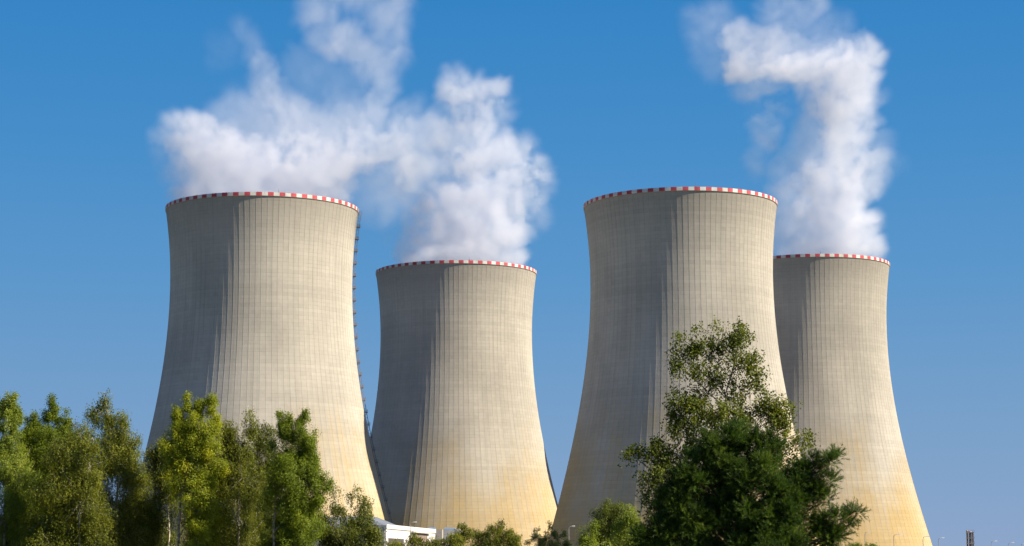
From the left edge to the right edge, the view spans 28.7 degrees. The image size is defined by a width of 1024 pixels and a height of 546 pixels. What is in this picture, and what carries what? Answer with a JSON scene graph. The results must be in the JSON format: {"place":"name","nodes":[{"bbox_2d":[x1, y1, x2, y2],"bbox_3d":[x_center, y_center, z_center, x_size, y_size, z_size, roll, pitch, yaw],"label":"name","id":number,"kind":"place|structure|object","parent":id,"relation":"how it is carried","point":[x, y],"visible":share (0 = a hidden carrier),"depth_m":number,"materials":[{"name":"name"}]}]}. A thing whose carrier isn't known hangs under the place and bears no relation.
{"place":"outdoors","nodes":[
{"label":"outdoors","id":0,"kind":"place"},
{"bbox_2d":[0,0,1023,545],"label":"sky","id":1,"kind":"structure","parent":0,"point":[892,131],"materials":[{"name":"blue"}]},
{"bbox_3d":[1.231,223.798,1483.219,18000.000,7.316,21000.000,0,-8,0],"label":"ground","id":2,"kind":"structure","parent":0,"visible":0},
{"bbox_2d":[0,389,42,545],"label":"aspen tree","id":3,"kind":"object","parent":2,"relation":"on","point":[11,413],"visible":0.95,"depth_m":148.64,"materials":[{"name":"green plant"}]},
{"bbox_2d":[10,392,84,545],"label":"poplar tree","id":4,"kind":"object","parent":2,"relation":"on","point":[38,435],"visible":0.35,"depth_m":155.03,"materials":[{"name":"green plant"}]},
{"bbox_2d":[13,414,124,545],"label":"birch tree","id":5,"kind":"object","parent":2,"relation":"on","point":[65,510],"visible":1,"depth_m":145.79,"materials":[{"name":"green plant"}]},
{"bbox_2d":[76,388,161,545],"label":"birch tree","id":6,"kind":"object","parent":2,"relation":"on","point":[124,465],"visible":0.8,"depth_m":149.92,"materials":[{"name":"green plant"}]},
{"bbox_2d":[118,489,167,527],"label":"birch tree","id":7,"kind":"object","parent":2,"relation":"on","point":[140,500],"visible":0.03,"depth_m":170.49,"materials":[{"name":"green plant"}]},
{"bbox_2d":[125,514,181,544],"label":"bush","id":8,"kind":"object","parent":2,"relation":"on","point":[163,533],"visible":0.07,"depth_m":158.42,"materials":[{"name":"green plant"}]},
{"bbox_2d":[136,435,196,545],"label":"birch tree","id":9,"kind":"object","parent":2,"relation":"on","point":[157,483],"visible":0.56,"depth_m":152.36,"materials":[{"name":"green plant"}]},
{"bbox_2d":[154,389,231,545],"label":"aspen tree","id":10,"kind":"object","parent":2,"relation":"on","point":[196,490],"visible":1,"depth_m":146.90,"materials":[{"name":"green plant"}]},
{"bbox_2d":[194,485,239,535],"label":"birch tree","id":11,"kind":"object","parent":2,"relation":"on","point":[222,499],"visible":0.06,"depth_m":170.56,"materials":[{"name":"green plant"}]},
{"bbox_2d":[196,493,241,545],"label":"bush","id":12,"kind":"object","parent":2,"relation":"on","point":[224,526],"visible":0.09,"depth_m":158.12,"materials":[{"name":"green plant"}]},
{"bbox_2d":[212,405,270,545],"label":"birch tree","id":13,"kind":"object","parent":2,"relation":"on","point":[239,456],"visible":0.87,"depth_m":148.86,"materials":[{"name":"green plant"}]},
{"bbox_2d":[231,419,279,544],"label":"birch tree","id":14,"kind":"object","parent":2,"relation":"on","point":[261,451],"visible":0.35,"depth_m":155.01,"materials":[{"name":"green plant"}]},
{"bbox_2d":[141,192,391,545],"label":"cooling tower","id":15,"kind":"structure","parent":2,"relation":"on","point":[262,311],"depth_m":790.02,"materials":[{"name":"concrete"}]},
{"bbox_2d":[251,407,336,545],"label":"aspen tree","id":16,"kind":"object","parent":2,"relation":"on","point":[298,476],"visible":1,"depth_m":144.81,"materials":[{"name":"green plant"}]},
{"bbox_2d":[316,486,354,544],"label":"birch tree","id":17,"kind":"object","parent":2,"relation":"on","point":[336,509],"visible":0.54,"depth_m":158.80,"materials":[{"name":"green plant"}]},
{"bbox_2d":[316,522,362,545],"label":"tree","id":18,"kind":"object","parent":2,"relation":"on","point":[330,539],"visible":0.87,"depth_m":152.99,"materials":[{"name":"green plant"}]},
{"bbox_2d":[337,484,377,537],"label":"birch tree","id":19,"kind":"object","parent":2,"relation":"on","point":[364,508],"visible":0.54,"depth_m":156.80,"materials":[{"name":"green plant"}]},
{"bbox_2d":[344,512,395,545],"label":"shrub","id":20,"kind":"object","parent":2,"relation":"on","point":[373,537],"visible":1,"depth_m":150.66,"materials":[{"name":"green plant"}]},
{"bbox_2d":[313,517,435,545],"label":"industrial hall","id":21,"kind":"structure","parent":2,"relation":"on","point":[393,532],"depth_m":572.14,"materials":[{"name":"grey metal"}]},
{"bbox_2d":[388,538,403,543],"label":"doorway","id":22,"kind":"structure","parent":21,"relation":"in","point":[389,539],"depth_m":566.27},
{"bbox_2d":[385,538,404,545],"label":"shrub","id":23,"kind":"object","parent":2,"relation":"on","point":[398,543],"visible":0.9,"depth_m":212.45,"materials":[{"name":"green plant"}]},
{"bbox_2d":[404,531,433,545],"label":"shrub","id":24,"kind":"object","parent":2,"relation":"on","point":[414,538],"visible":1,"depth_m":213.03,"materials":[{"name":"green plant"}]},
{"bbox_2d":[428,527,442,540],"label":"shed","id":25,"kind":"structure","parent":2,"relation":"on","point":[439,532],"depth_m":662.58,"materials":[{"name":"concrete"}]},
{"bbox_2d":[426,535,446,545],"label":"shrub","id":26,"kind":"object","parent":2,"relation":"on","point":[435,543],"visible":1,"depth_m":212.99,"materials":[{"name":"green plant"}]},
{"bbox_2d":[443,527,460,544],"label":"shed","id":27,"kind":"structure","parent":2,"relation":"on","point":[446,530],"depth_m":634.85,"materials":[{"name":"white metal"}]},
{"bbox_2d":[438,531,467,545],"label":"shrub","id":28,"kind":"object","parent":2,"relation":"on","point":[455,539],"visible":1,"depth_m":213.19,"materials":[{"name":"green plant"}]},
{"bbox_2d":[370,260,557,545],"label":"cooling tower","id":29,"kind":"structure","parent":2,"relation":"on","point":[456,433],"depth_m":946.59,"materials":[{"name":"concrete"}]},
{"bbox_2d":[454,521,476,545],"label":"shrub","id":30,"kind":"object","parent":2,"relation":"on","point":[464,530],"visible":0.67,"depth_m":223.14,"materials":[{"name":"green plant"}]},
{"bbox_2d":[470,528,491,545],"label":"birch tree","id":31,"kind":"object","parent":2,"relation":"on","point":[478,536],"visible":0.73,"depth_m":232.49,"materials":[{"name":"green plant"}]},
{"bbox_2d":[479,518,527,545],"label":"tree","id":32,"kind":"object","parent":2,"relation":"on","point":[510,537],"visible":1,"depth_m":222.68,"materials":[{"name":"green plant"}]},
{"bbox_2d":[523,527,544,545],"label":"fir tree","id":33,"kind":"object","parent":2,"relation":"on","point":[540,541],"visible":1,"depth_m":297.07,"materials":[{"name":"green plant"}]},
{"bbox_2d":[542,520,560,545],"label":"fir tree","id":34,"kind":"object","parent":2,"relation":"on","point":[545,537],"visible":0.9,"depth_m":307.14,"materials":[{"name":"green plant"}]},
{"bbox_2d":[552,530,571,545],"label":"fir tree","id":35,"kind":"object","parent":2,"relation":"on","point":[565,542],"visible":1,"depth_m":307.18,"materials":[{"name":"green plant"}]},
{"bbox_2d":[573,518,614,545],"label":"birch tree","id":36,"kind":"object","parent":2,"relation":"on","point":[588,538],"visible":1,"depth_m":180.32,"materials":[{"name":"green plant"}]},
{"bbox_2d":[587,496,638,545],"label":"willow tree","id":37,"kind":"object","parent":2,"relation":"on","point":[610,513],"visible":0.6,"depth_m":192.83,"materials":[{"name":"green plant"}]},
{"bbox_2d":[609,503,643,545],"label":"birch tree","id":38,"kind":"object","parent":2,"relation":"on","point":[628,519],"visible":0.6,"depth_m":176.29,"materials":[{"name":"green plant"}]},
{"bbox_2d":[549,183,826,545],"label":"cooling tower","id":39,"kind":"structure","parent":2,"relation":"on","point":[665,262],"depth_m":784.20,"materials":[{"name":"concrete"}]},
{"bbox_2d":[617,315,820,544],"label":"birch tree","id":40,"kind":"object","parent":2,"relation":"on","point":[773,410],"visible":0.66,"depth_m":74.93,"materials":[{"name":"green plant"}]},
{"bbox_2d":[625,413,871,545],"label":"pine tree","id":41,"kind":"object","parent":2,"relation":"on","point":[688,509],"visible":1,"depth_m":60.30,"materials":[{"name":"green plant"}]},
{"bbox_2d":[773,251,931,545],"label":"cooling tower","id":42,"kind":"structure","parent":2,"relation":"on","point":[831,317],"depth_m":940.40,"materials":[{"name":"concrete"}]},
{"bbox_2d":[846,542,862,545],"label":"bush","id":43,"kind":"object","parent":2,"relation":"on","point":[853,544],"visible":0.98,"depth_m":237.63,"materials":[{"name":"green plant"}]},
{"bbox_2d":[863,541,877,545],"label":"bush","id":44,"kind":"object","parent":2,"relation":"on","point":[873,544],"visible":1,"depth_m":237.61,"materials":[{"name":"green plant"}]},
{"bbox_2d":[966,530,974,545],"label":"flue stack","id":45,"kind":"object","parent":2,"relation":"on","point":[971,541],"visible":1,"depth_m":871.72,"materials":[{"name":"metal"}]}
]}

